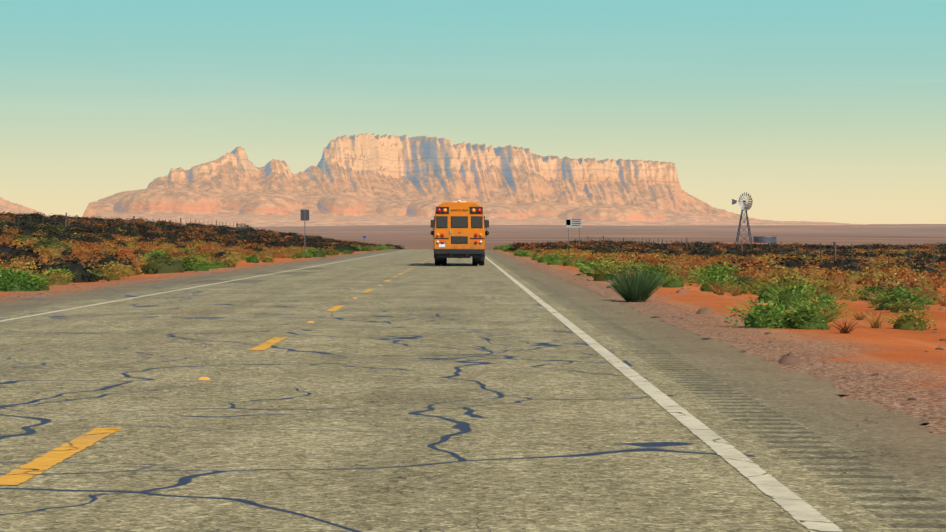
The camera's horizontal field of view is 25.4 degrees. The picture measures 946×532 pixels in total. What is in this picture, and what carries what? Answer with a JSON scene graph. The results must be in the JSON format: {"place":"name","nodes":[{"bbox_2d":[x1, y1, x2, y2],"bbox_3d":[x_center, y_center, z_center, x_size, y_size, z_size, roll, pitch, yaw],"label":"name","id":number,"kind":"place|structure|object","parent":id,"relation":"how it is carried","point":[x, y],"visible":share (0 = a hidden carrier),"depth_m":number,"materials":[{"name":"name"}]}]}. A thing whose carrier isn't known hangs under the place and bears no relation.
{"place":"outdoors","nodes":[
{"label":"outdoors","id":0,"kind":"place"},
{"bbox_2d":[0,197,45,215],"bbox_3d":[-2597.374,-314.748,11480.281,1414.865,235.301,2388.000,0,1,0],"label":"mountain","id":1,"kind":"structure","parent":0,"point":[6,206],"depth_m":12027.16,"materials":[{"name":"stone"}]},
{"bbox_2d":[0,249,945,531],"bbox_3d":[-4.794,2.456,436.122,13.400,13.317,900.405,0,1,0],"label":"road","id":2,"kind":"structure","parent":0,"point":[452,395],"depth_m":13.90,"materials":[{"name":"grey asphalt"}]},
{"bbox_2d":[0,249,411,321],"bbox_3d":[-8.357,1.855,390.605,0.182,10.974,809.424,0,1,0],"label":"edge line","id":3,"kind":"object","parent":2,"relation":"on","point":[152,294],"visible":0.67,"depth_m":43.11,"materials":[{"name":"white paint"}]},
{"bbox_2d":[0,258,430,484],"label":"dashes","id":4,"kind":"object","parent":2,"relation":"on","point":[48,460],"visible":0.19,"depth_m":11.50,"materials":[{"name":"yellow paint"}]},
{"bbox_2d":[198,257,431,379],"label":"road studs","id":5,"kind":"object","parent":2,"relation":"on","point":[204,378],"visible":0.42,"depth_m":17.57,"materials":[{"name":"orange"}]},
{"bbox_2d":[430,200,488,264],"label":"school bus","id":6,"kind":"object","parent":2,"relation":"on","point":[459,227],"visible":1,"depth_m":93.85,"materials":[{"name":"orange"}]},
{"bbox_2d":[485,256,841,531],"bbox_3d":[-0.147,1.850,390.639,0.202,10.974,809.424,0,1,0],"label":"edge line","id":7,"kind":"object","parent":2,"relation":"on","point":[799,509],"visible":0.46,"depth_m":11.93,"materials":[{"name":"white paint"}]},
{"bbox_2d":[0,221,945,433],"bbox_3d":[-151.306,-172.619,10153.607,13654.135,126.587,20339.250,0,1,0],"label":"ground","id":8,"kind":"structure","parent":0,"point":[903,365],"depth_m":38.62,"materials":[{"name":"soil"}]},
{"bbox_2d":[4,213,250,230],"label":"fence","id":9,"kind":"object","parent":8,"relation":"on","point":[237,225],"visible":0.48,"depth_m":219.73,"materials":[{"name":"brown"}]},
{"bbox_2d":[301,209,308,250],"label":"sign","id":10,"kind":"object","parent":8,"relation":"on","point":[304,215],"visible":0.9,"depth_m":149.82,"materials":[{"name":"grey metal"}]},
{"bbox_2d":[84,243,720,275],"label":"weeds","id":11,"kind":"object","parent":8,"relation":"on","point":[547,258],"visible":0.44,"depth_m":107.59,"materials":[{"name":"green plant"}]},
{"bbox_2d":[0,263,904,300],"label":"scrub","id":12,"kind":"object","parent":8,"relation":"on","point":[887,290],"visible":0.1,"depth_m":43.79,"materials":[{"name":"green plant"}]},
{"bbox_2d":[0,259,943,330],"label":"bushes","id":13,"kind":"object","parent":8,"relation":"on","point":[792,293],"visible":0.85,"depth_m":39.67,"materials":[{"name":"green plant"}]},
{"bbox_2d":[0,218,945,303],"bbox_3d":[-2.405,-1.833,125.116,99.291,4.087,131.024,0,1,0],"label":"scrub","id":14,"kind":"object","parent":8,"relation":"on","point":[157,265],"visible":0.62,"depth_m":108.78,"materials":[{"name":"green plant"}]},
{"bbox_2d":[8,277,945,399],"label":"stones","id":15,"kind":"object","parent":8,"relation":"on","point":[790,358],"visible":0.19,"depth_m":23.77,"materials":[{"name":"brown stone"}]},
{"bbox_2d":[566,219,581,245],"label":"sign","id":16,"kind":"object","parent":8,"relation":"on","point":[573,223],"visible":0.83,"depth_m":189.82,"materials":[{"name":"grey metal"}]},
{"bbox_2d":[604,265,758,301],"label":"desert plants","id":17,"kind":"object","parent":8,"relation":"on","point":[636,291],"visible":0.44,"depth_m":40.92,"materials":[{"name":"green plant"}]},
{"bbox_2d":[732,192,752,242],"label":"windmill","id":18,"kind":"object","parent":8,"relation":"on","point":[744,206],"visible":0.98,"depth_m":429.71,"materials":[{"name":"metal"}]},
{"bbox_2d":[565,236,945,266],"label":"fence","id":19,"kind":"object","parent":8,"relation":"on","point":[835,251],"visible":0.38,"depth_m":129.89,"materials":[{"name":"brown wood"}]},
{"bbox_2d":[753,236,776,243],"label":"stock tank","id":20,"kind":"object","parent":8,"relation":"on","point":[765,239],"visible":0.79,"depth_m":434.04,"materials":[{"name":"metal"}]},
{"bbox_2d":[670,271,945,333],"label":"bushes","id":21,"kind":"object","parent":8,"relation":"on","point":[844,329],"depth_m":38.39,"materials":[{"name":"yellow plant"}]},
{"bbox_2d":[0,211,945,256],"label":"scrub","id":22,"kind":"object","parent":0,"point":[268,238],"visible":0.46,"depth_m":221.03,"materials":[{"name":"brown plant"}]},
{"bbox_2d":[0,0,945,223],"label":"sky","id":23,"kind":"structure","parent":0,"point":[813,110],"materials":[{"name":"blue"}]},
{"bbox_2d":[82,133,866,226],"bbox_3d":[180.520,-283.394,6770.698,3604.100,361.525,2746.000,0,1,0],"label":"mesa","id":24,"kind":"structure","parent":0,"point":[366,179],"depth_m":7065.04,"materials":[{"name":"stone"}]}
]}

